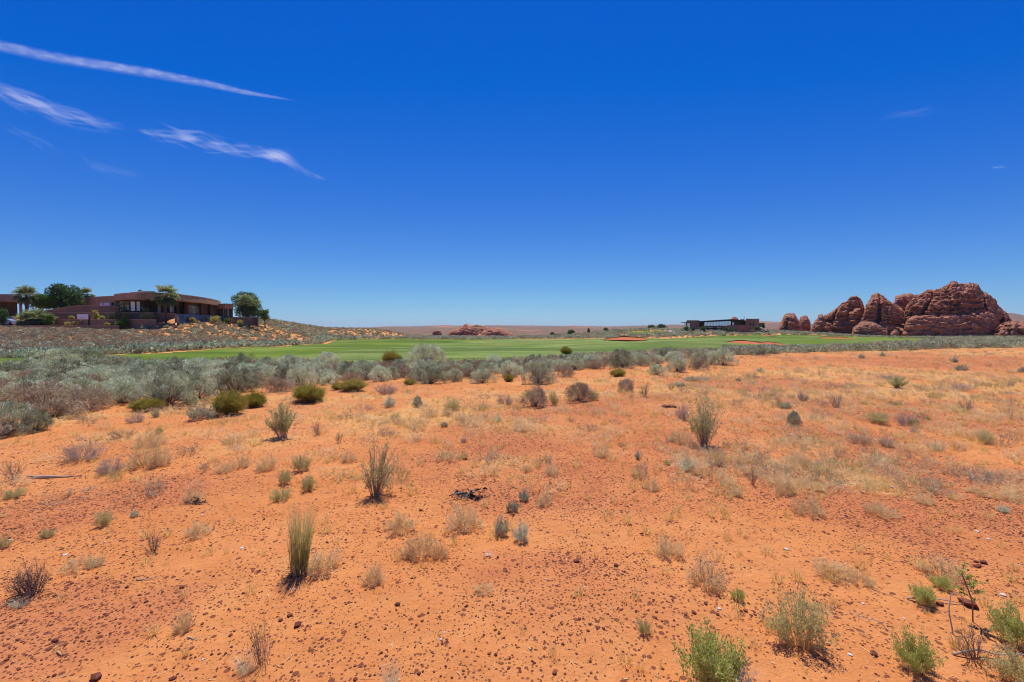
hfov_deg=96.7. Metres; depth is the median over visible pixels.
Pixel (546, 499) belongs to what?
dry bush
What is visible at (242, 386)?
sagebrush
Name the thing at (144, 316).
garden bush
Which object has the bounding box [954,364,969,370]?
sagebrush
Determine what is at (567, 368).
dry shrub
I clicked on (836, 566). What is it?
dry bush
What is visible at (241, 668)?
spiky grass
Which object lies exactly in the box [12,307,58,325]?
bush
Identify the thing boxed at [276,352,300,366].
sagebrush
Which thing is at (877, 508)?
dry bush
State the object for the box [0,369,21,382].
sagebrush
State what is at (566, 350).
broom shrub
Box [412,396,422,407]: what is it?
sagebrush
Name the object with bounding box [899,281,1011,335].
sandstone rock
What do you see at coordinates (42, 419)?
sagebrush
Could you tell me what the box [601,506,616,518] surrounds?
grass tuft
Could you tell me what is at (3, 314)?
garden bush
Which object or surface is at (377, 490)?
saltbush
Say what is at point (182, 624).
dry bush
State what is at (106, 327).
garden wall
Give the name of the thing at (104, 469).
dead bush
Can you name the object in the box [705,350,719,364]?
sagebrush
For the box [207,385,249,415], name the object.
broom shrub
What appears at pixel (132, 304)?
window
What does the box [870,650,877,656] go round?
stone
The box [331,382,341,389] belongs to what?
broom shrub
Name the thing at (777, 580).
grass tuft
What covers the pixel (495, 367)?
sagebrush
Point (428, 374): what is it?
sagebrush
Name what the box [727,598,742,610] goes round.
grass tuft
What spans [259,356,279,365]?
sagebrush
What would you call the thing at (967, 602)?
stone
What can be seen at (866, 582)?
dry bush
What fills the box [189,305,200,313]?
window
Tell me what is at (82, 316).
basketball hoop
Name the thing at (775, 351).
sagebrush
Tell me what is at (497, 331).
sandstone rock
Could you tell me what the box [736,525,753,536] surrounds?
grass tuft
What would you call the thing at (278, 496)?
green weed
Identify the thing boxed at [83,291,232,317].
desert house
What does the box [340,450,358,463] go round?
dry bush
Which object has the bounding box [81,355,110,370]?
sagebrush
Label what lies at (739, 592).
green weed
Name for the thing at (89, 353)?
sagebrush
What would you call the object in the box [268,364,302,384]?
sagebrush
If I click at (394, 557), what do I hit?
grass tuft
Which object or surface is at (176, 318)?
garden wall
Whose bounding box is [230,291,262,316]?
shade tree
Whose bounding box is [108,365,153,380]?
sagebrush
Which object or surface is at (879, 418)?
green weed
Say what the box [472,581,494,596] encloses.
dry bush
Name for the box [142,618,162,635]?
grass tuft
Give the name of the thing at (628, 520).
grass tuft
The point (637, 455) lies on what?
sagebrush
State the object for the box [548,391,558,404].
green weed
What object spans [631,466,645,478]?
dry bush
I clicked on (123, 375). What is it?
sagebrush
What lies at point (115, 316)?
garden bush
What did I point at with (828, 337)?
sand bunker
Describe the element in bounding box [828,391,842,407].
twiggy bush
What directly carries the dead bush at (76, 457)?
on the ground at (452, 585)
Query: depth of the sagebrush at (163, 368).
10.93 m
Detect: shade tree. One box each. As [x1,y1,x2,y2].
[27,293,58,310]
[44,283,85,308]
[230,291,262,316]
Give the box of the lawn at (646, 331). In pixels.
[628,331,665,333]
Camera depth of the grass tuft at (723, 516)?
4.00 m
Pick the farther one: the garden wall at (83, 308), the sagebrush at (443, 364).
the garden wall at (83, 308)
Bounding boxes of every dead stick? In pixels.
[848,610,887,629]
[868,587,988,628]
[906,597,962,603]
[953,649,1023,655]
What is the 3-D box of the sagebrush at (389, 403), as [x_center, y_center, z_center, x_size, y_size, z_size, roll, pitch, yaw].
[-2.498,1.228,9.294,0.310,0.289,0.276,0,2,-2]
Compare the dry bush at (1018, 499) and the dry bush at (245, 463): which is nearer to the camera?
the dry bush at (1018, 499)
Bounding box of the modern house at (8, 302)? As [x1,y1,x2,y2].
[0,294,22,319]
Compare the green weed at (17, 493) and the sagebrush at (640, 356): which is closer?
the green weed at (17, 493)
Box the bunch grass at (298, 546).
[266,496,319,575]
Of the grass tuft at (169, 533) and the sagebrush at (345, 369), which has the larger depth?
the sagebrush at (345, 369)
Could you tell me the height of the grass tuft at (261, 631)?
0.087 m
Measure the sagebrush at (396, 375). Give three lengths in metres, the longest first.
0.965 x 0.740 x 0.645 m
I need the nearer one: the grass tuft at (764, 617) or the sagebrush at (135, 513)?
the grass tuft at (764, 617)
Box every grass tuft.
[52,591,69,601]
[68,430,83,436]
[103,524,117,532]
[136,553,156,565]
[138,526,156,538]
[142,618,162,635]
[161,525,175,536]
[178,641,189,655]
[179,587,190,597]
[200,544,217,555]
[243,577,259,594]
[255,624,266,637]
[319,521,334,533]
[346,484,356,492]
[390,545,405,559]
[404,483,421,494]
[422,529,434,539]
[450,532,458,543]
[482,525,500,539]
[544,639,557,659]
[572,580,587,596]
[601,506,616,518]
[612,643,634,666]
[620,509,634,523]
[625,481,639,488]
[631,587,641,599]
[641,523,651,533]
[658,560,671,574]
[662,509,677,520]
[706,505,718,516]
[712,498,726,511]
[714,548,725,561]
[720,510,733,518]
[721,529,734,539]
[726,583,747,601]
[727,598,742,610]
[729,609,743,620]
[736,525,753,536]
[745,634,761,648]
[753,609,770,622]
[758,543,778,555]
[767,567,787,582]
[785,565,807,581]
[793,634,821,650]
[814,608,831,623]
[823,563,846,581]
[828,596,840,606]
[849,538,867,551]
[852,558,866,569]
[867,472,884,482]
[877,482,892,490]
[906,553,925,567]
[937,521,964,532]
[939,628,974,650]
[944,487,966,500]
[974,591,997,608]
[983,507,995,518]
[996,497,1008,509]
[1000,567,1022,581]
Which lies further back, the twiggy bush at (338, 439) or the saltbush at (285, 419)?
the saltbush at (285, 419)
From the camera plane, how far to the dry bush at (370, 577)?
3.00 m
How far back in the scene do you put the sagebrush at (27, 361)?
16.75 m
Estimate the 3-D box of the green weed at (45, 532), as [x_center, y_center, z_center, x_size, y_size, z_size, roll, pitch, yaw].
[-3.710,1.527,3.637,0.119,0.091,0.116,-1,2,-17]
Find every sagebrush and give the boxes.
[0,360,23,381]
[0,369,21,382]
[0,399,42,438]
[1,377,60,400]
[12,357,42,367]
[15,361,39,371]
[17,409,53,434]
[19,368,66,398]
[23,363,49,376]
[24,347,83,361]
[26,356,47,363]
[28,379,80,402]
[38,358,58,367]
[43,356,71,371]
[50,358,93,378]
[51,359,94,370]
[64,362,120,390]
[68,347,108,361]
[69,373,104,394]
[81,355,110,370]
[94,374,152,404]
[97,372,142,396]
[99,355,131,362]
[105,364,120,370]
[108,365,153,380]
[108,366,145,372]
[109,358,124,365]
[121,357,171,373]
[122,357,143,364]
[127,365,198,406]
[129,509,139,517]
[137,366,182,398]
[150,409,159,416]
[158,361,199,379]
[161,355,187,368]
[175,369,219,399]
[178,356,220,372]
[185,400,218,420]
[187,365,204,373]
[204,367,239,383]
[205,358,222,364]
[207,359,227,367]
[213,366,261,394]
[214,371,259,389]
[215,360,239,369]
[230,352,255,363]
[238,361,272,375]
[246,363,276,382]
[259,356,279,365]
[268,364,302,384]
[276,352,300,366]
[279,355,307,368]
[286,364,317,386]
[289,361,316,378]
[308,356,327,366]
[309,365,332,383]
[312,359,332,374]
[315,350,340,364]
[319,370,342,385]
[333,364,351,374]
[336,360,355,375]
[339,368,352,378]
[345,358,380,380]
[355,359,370,377]
[367,364,391,380]
[381,366,400,378]
[382,395,395,406]
[392,357,408,366]
[405,340,447,363]
[405,363,451,383]
[410,359,428,378]
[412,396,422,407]
[425,359,436,363]
[433,362,449,370]
[442,368,463,381]
[445,361,460,367]
[461,360,472,366]
[469,366,497,383]
[475,360,493,375]
[485,354,501,361]
[486,362,500,373]
[493,515,509,536]
[496,360,518,377]
[498,358,511,371]
[506,497,520,512]
[511,365,526,374]
[511,517,529,542]
[519,487,529,500]
[521,357,557,383]
[526,353,542,363]
[552,358,567,370]
[566,351,583,358]
[566,354,583,369]
[582,354,603,367]
[610,348,635,367]
[627,351,651,365]
[634,447,642,458]
[645,362,669,374]
[653,355,664,363]
[656,346,671,360]
[662,351,686,361]
[666,355,687,371]
[676,456,699,471]
[682,376,701,380]
[688,347,710,365]
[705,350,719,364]
[711,346,738,364]
[749,344,770,355]
[767,348,781,353]
[778,401,792,408]
[786,410,802,423]
[948,355,958,361]
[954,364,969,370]
[995,505,1010,512]
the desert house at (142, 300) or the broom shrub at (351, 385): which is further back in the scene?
the desert house at (142, 300)
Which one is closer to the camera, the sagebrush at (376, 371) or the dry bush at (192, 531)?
the dry bush at (192, 531)
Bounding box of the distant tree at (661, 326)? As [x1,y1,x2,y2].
[655,324,667,327]
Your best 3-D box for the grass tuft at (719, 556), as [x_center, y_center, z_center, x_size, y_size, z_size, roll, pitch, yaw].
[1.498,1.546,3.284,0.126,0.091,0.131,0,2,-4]
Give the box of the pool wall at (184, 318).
[177,314,228,325]
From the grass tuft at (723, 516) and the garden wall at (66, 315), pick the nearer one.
the grass tuft at (723, 516)
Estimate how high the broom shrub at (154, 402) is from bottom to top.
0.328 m
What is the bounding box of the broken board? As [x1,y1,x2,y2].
[662,405,675,407]
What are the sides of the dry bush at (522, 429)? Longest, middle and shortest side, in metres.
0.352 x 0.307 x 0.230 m
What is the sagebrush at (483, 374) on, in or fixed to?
on the ground at (452, 585)
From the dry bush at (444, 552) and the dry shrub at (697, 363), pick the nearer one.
the dry bush at (444, 552)
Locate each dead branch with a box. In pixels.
[184,497,206,503]
[449,487,493,499]
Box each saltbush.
[263,402,297,437]
[359,431,405,496]
[686,393,726,447]
[886,375,908,387]
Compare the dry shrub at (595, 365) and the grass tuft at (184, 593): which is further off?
the dry shrub at (595, 365)
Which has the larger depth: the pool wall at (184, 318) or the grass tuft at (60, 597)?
the pool wall at (184, 318)
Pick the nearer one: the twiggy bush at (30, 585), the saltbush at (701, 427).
the twiggy bush at (30, 585)
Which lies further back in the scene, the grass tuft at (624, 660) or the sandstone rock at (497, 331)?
the sandstone rock at (497, 331)
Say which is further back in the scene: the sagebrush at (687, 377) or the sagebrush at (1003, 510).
the sagebrush at (687, 377)
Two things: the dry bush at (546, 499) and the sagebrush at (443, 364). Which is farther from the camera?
the sagebrush at (443, 364)
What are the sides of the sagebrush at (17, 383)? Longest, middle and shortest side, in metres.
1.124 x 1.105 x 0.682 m
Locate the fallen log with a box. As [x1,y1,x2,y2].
[26,475,81,478]
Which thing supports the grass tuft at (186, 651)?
on the ground at (452, 585)
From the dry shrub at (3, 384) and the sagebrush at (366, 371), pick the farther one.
the sagebrush at (366, 371)
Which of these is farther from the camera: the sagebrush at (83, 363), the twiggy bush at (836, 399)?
the sagebrush at (83, 363)
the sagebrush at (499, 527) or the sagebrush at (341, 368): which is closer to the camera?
the sagebrush at (499, 527)
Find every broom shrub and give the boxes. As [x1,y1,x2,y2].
[127,395,166,411]
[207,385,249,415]
[245,390,269,407]
[290,381,326,401]
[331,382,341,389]
[337,377,368,390]
[381,349,403,362]
[403,377,416,384]
[503,373,513,381]
[560,346,572,353]
[609,368,626,376]
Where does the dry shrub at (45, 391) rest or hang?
on the ground at (452, 585)
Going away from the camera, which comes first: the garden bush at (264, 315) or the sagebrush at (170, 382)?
the sagebrush at (170, 382)
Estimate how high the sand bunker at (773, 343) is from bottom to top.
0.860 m
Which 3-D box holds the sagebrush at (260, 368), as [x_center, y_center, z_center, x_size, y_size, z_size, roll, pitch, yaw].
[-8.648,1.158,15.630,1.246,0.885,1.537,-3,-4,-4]
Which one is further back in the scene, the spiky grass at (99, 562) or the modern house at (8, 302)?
the modern house at (8, 302)
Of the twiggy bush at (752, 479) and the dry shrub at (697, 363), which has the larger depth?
the dry shrub at (697, 363)
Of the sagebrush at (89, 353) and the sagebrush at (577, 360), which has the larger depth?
the sagebrush at (89, 353)
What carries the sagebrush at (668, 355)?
on the ground at (452, 585)
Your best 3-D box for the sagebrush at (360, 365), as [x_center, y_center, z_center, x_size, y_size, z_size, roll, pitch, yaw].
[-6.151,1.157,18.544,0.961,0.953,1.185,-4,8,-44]
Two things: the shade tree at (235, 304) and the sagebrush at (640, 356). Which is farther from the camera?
the shade tree at (235, 304)
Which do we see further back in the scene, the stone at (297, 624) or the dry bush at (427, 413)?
the dry bush at (427, 413)
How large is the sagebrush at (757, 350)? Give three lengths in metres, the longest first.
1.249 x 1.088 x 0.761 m
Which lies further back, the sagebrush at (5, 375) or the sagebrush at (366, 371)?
the sagebrush at (366, 371)
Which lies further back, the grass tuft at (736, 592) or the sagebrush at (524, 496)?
the sagebrush at (524, 496)
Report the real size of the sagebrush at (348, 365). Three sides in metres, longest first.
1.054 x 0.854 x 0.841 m
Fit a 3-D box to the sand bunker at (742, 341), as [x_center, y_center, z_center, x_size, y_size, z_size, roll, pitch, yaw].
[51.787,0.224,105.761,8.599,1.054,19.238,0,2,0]
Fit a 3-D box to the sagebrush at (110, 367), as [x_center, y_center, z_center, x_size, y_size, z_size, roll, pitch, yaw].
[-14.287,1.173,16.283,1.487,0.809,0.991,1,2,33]
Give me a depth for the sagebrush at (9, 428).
7.04 m
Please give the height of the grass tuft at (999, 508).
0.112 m
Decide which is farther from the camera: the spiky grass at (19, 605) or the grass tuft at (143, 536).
the grass tuft at (143, 536)
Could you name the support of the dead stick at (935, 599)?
on the ground at (452, 585)
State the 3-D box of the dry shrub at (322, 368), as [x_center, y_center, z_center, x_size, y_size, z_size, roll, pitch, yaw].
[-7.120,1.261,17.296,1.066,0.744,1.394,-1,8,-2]
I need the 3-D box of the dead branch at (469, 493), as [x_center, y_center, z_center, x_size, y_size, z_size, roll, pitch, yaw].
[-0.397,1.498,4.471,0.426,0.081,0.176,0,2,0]
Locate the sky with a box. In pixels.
[0,0,1023,327]
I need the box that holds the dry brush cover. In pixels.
[0,318,1022,364]
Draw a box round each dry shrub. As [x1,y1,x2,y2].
[0,375,12,386]
[0,376,89,410]
[0,379,16,395]
[8,367,34,383]
[21,397,92,418]
[52,383,114,412]
[73,372,108,386]
[248,371,269,387]
[261,376,301,392]
[309,365,337,378]
[335,371,363,383]
[380,359,392,365]
[392,362,411,377]
[437,365,463,379]
[462,367,474,378]
[471,359,482,368]
[519,385,548,407]
[557,365,576,377]
[564,380,594,402]
[583,357,605,368]
[617,378,633,390]
[640,354,661,364]
[686,359,710,369]
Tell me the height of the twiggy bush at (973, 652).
0.192 m
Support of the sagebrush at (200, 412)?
on the ground at (452, 585)
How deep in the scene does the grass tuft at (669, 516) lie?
3.97 m
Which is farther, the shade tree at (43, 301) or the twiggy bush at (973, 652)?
the shade tree at (43, 301)
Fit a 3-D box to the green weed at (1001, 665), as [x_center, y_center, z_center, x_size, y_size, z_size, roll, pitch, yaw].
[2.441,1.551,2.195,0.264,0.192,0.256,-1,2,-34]
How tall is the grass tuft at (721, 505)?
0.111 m
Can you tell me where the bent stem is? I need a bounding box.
[948,591,964,633]
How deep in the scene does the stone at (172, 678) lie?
2.19 m
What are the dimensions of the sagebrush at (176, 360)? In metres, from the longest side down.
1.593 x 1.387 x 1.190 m
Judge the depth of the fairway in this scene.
83.35 m
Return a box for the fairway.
[0,334,925,363]
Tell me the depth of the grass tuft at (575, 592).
2.84 m
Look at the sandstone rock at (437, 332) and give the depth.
356.02 m
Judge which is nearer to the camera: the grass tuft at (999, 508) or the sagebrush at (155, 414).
the grass tuft at (999, 508)
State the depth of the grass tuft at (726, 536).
3.59 m
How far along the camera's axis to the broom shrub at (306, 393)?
10.13 m
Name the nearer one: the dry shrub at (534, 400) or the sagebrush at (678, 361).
the dry shrub at (534, 400)
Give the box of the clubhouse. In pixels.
[681,319,760,329]
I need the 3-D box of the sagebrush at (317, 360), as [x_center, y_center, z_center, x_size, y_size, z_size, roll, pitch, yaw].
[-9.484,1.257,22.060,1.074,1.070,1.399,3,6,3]
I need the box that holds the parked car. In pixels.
[3,317,17,324]
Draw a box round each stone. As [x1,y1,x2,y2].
[90,672,101,681]
[168,676,176,680]
[294,621,300,627]
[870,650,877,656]
[957,597,978,608]
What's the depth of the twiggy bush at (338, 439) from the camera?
6.43 m
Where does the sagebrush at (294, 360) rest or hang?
on the ground at (452, 585)
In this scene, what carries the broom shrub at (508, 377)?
on the ground at (452, 585)
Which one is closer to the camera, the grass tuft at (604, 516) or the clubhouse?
the grass tuft at (604, 516)
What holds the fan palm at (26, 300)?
on the ground at (452, 585)
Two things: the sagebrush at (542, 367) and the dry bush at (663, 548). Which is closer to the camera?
the dry bush at (663, 548)
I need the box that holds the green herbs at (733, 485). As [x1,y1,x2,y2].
[78,347,1023,499]
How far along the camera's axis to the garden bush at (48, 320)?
99.72 m
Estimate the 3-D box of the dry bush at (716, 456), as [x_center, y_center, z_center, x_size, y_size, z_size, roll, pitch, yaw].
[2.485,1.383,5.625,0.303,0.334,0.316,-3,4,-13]
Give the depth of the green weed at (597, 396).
10.31 m
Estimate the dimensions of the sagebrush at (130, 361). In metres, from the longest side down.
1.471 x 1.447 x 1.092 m
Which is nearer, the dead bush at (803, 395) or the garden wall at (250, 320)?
the dead bush at (803, 395)
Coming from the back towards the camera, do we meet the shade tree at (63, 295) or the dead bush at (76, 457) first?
the shade tree at (63, 295)
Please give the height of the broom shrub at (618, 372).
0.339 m
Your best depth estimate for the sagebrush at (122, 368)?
15.53 m
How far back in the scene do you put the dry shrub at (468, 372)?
16.57 m
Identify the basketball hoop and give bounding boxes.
[77,314,89,325]
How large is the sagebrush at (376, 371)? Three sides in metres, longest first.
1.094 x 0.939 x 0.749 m
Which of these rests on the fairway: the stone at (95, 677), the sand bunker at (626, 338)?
the sand bunker at (626, 338)
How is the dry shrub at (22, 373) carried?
on the ground at (452, 585)
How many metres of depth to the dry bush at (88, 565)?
3.19 m
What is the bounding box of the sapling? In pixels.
[954,561,987,621]
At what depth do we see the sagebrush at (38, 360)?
21.24 m
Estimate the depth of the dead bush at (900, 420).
7.75 m
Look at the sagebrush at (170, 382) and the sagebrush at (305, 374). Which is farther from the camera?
the sagebrush at (305, 374)
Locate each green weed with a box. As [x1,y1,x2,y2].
[0,483,27,499]
[0,536,13,547]
[36,528,58,537]
[90,507,113,526]
[269,487,293,500]
[276,463,293,484]
[290,452,312,471]
[301,473,318,491]
[443,398,459,409]
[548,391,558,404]
[588,388,599,399]
[636,618,652,634]
[671,616,748,681]
[730,587,744,601]
[759,582,839,652]
[861,411,889,423]
[889,620,946,675]
[907,581,938,607]
[928,574,962,590]
[976,427,995,442]
[979,643,1023,681]
[985,599,1023,651]
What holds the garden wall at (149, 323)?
on the ground at (452, 585)
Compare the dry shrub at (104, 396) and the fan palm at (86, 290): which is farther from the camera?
the fan palm at (86, 290)
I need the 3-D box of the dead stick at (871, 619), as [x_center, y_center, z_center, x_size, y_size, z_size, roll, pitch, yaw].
[2.055,1.602,2.632,0.029,0.032,0.199,-1,2,-34]
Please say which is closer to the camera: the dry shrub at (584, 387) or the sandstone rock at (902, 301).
the dry shrub at (584, 387)
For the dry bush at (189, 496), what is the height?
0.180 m
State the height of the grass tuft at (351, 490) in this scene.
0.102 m
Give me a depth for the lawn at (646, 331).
219.92 m
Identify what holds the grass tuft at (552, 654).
on the ground at (452, 585)
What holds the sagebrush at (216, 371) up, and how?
on the ground at (452, 585)
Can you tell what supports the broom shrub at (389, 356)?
on the ground at (452, 585)
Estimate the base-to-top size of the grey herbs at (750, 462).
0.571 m
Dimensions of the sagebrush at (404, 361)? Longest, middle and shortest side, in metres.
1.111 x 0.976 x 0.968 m
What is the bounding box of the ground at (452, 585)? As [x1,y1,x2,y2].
[0,313,1023,681]
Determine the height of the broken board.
0.067 m
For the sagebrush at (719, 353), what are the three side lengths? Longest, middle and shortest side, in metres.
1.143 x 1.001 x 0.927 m
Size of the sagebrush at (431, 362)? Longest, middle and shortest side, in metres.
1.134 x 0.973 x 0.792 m
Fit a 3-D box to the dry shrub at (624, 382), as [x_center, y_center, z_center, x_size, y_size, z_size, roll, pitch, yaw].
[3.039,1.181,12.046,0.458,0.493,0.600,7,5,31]
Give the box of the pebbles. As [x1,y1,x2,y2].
[0,358,1023,681]
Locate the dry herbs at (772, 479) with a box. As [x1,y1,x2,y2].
[0,347,1023,497]
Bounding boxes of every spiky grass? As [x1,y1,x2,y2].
[7,595,30,608]
[87,556,107,567]
[229,647,258,674]
[377,653,404,681]
[917,436,953,451]
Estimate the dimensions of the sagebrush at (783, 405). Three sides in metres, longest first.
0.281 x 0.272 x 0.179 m
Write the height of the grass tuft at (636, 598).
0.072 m
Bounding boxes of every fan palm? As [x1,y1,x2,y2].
[10,285,38,310]
[81,287,94,297]
[117,301,131,312]
[151,284,179,322]
[235,292,262,326]
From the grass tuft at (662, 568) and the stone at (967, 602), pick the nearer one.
the stone at (967, 602)
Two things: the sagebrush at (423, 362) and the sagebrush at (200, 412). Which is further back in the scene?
the sagebrush at (423, 362)
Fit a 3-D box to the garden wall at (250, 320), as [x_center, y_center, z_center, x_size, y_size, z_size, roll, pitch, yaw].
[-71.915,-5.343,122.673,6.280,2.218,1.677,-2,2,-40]
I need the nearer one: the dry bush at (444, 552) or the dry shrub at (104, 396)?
the dry bush at (444, 552)
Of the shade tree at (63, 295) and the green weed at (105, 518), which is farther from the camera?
the shade tree at (63, 295)
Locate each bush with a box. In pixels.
[0,308,8,325]
[0,457,26,479]
[1,554,54,598]
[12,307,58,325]
[43,313,54,325]
[55,553,104,575]
[58,437,108,463]
[91,309,100,318]
[92,453,125,474]
[113,311,118,318]
[114,318,130,328]
[121,313,130,318]
[122,443,168,470]
[124,411,145,422]
[124,430,167,449]
[139,313,155,318]
[140,527,166,551]
[149,442,174,466]
[170,604,195,634]
[177,516,213,540]
[180,486,207,502]
[208,315,220,322]
[211,462,235,473]
[225,450,253,469]
[247,613,278,666]
[253,446,281,471]
[258,308,270,325]
[304,542,346,583]
[310,419,322,434]
[334,430,342,442]
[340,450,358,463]
[358,559,387,587]
[374,382,398,393]
[379,507,418,537]
[394,417,406,424]
[397,528,437,562]
[419,403,436,417]
[429,536,448,559]
[441,501,484,533]
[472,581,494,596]
[495,392,514,403]
[510,420,528,431]
[521,465,532,471]
[532,494,552,506]
[544,461,560,476]
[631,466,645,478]
[639,378,649,396]
[640,473,660,491]
[649,532,688,561]
[666,425,695,443]
[673,402,690,419]
[682,543,731,593]
[686,435,696,448]
[702,440,726,464]
[713,649,763,681]
[726,484,743,497]
[746,466,756,484]
[771,473,796,496]
[786,451,812,469]
[788,493,832,520]
[797,389,811,400]
[809,553,858,585]
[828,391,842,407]
[839,567,879,589]
[861,496,905,520]
[878,434,894,446]
[880,372,900,379]
[895,410,921,425]
[906,492,936,505]
[912,546,977,585]
[943,381,976,390]
[945,623,1007,664]
[953,396,976,410]
[958,482,997,497]
[967,427,996,436]
[989,488,1023,503]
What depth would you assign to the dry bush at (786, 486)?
4.59 m
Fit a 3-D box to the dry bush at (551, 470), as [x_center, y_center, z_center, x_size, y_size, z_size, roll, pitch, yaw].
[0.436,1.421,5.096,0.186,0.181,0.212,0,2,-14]
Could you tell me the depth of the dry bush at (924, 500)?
4.37 m
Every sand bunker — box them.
[603,336,646,339]
[722,340,763,343]
[756,342,786,344]
[803,337,851,338]
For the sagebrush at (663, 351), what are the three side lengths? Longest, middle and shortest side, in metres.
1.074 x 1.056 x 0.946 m
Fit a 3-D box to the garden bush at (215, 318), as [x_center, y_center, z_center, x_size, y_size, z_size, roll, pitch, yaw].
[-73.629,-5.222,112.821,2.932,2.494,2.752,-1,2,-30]
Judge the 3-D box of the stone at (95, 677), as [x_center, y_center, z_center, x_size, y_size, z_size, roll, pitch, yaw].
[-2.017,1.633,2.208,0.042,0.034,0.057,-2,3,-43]
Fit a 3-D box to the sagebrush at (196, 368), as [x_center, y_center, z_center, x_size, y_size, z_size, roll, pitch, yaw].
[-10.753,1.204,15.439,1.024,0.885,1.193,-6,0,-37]
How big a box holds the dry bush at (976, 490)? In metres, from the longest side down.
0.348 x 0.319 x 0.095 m
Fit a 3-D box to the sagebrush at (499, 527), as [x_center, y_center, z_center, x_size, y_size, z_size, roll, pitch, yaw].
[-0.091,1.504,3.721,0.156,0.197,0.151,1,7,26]
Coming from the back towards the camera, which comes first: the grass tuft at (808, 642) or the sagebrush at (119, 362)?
the sagebrush at (119, 362)
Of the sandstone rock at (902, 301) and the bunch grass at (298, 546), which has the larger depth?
the sandstone rock at (902, 301)
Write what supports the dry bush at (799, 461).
on the ground at (452, 585)
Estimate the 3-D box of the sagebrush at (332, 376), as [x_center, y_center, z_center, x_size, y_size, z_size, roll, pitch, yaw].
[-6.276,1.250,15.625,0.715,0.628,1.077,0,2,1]
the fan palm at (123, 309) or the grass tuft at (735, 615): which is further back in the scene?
the fan palm at (123, 309)
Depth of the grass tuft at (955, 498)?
4.42 m
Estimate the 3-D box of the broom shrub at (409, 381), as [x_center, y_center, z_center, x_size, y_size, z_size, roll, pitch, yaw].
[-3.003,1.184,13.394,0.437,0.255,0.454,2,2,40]
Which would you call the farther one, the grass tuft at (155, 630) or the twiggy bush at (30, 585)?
the twiggy bush at (30, 585)
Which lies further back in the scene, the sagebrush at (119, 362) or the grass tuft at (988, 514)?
the sagebrush at (119, 362)
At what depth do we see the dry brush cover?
85.13 m
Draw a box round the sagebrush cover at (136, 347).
[0,319,1023,364]
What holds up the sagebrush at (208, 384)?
on the ground at (452, 585)
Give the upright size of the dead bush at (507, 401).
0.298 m
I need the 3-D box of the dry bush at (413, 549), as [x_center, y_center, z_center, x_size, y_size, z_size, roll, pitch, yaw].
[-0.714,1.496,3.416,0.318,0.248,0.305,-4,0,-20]
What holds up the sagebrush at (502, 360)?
on the ground at (452, 585)
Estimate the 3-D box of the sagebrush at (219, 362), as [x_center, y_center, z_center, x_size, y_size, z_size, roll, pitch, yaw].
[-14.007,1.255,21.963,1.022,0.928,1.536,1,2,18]
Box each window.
[130,301,134,310]
[136,301,139,310]
[170,306,174,312]
[179,305,183,313]
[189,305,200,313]
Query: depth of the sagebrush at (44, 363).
20.70 m
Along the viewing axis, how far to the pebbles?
3.67 m
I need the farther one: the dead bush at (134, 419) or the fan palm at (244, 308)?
the fan palm at (244, 308)
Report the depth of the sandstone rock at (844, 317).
232.43 m
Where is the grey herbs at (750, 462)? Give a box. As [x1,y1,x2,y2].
[19,348,1023,505]
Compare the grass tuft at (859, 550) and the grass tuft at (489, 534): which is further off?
the grass tuft at (489, 534)
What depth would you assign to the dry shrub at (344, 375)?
15.98 m
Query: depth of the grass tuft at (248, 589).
2.91 m
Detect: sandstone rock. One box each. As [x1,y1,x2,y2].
[432,330,441,334]
[447,324,490,335]
[478,327,515,335]
[777,313,802,330]
[799,315,810,330]
[810,314,825,331]
[822,295,863,333]
[852,293,904,335]
[894,293,913,310]
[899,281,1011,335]
[992,320,1023,335]
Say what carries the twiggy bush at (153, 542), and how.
on the ground at (452, 585)
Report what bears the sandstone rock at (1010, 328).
on the ground at (452, 585)
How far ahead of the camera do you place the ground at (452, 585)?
3.56 m
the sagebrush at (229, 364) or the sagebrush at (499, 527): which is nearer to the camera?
the sagebrush at (499, 527)
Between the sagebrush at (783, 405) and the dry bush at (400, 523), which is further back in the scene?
the sagebrush at (783, 405)
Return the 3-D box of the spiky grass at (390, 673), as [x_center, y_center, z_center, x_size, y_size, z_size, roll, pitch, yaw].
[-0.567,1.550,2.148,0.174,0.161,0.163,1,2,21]
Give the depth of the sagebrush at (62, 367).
13.99 m
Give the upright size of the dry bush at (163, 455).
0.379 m
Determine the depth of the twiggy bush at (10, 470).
5.10 m
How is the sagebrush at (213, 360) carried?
on the ground at (452, 585)
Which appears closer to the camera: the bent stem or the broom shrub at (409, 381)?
the bent stem
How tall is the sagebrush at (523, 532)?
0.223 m
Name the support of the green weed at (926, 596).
on the ground at (452, 585)
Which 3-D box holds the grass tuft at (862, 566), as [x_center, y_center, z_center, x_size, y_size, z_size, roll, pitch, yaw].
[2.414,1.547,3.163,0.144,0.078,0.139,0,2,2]
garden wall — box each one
[5,326,118,328]
[44,305,117,313]
[47,312,153,318]
[51,319,155,328]
[153,312,174,320]
[175,313,178,322]
[231,317,256,324]
[727,330,768,332]
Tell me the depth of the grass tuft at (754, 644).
2.43 m
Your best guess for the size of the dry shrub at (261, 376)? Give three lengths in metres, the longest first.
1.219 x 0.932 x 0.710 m
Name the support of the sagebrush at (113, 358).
on the ground at (452, 585)
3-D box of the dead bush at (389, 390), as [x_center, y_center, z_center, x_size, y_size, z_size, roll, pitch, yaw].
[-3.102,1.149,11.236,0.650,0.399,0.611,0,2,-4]
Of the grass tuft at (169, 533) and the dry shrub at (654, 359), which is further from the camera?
the dry shrub at (654, 359)

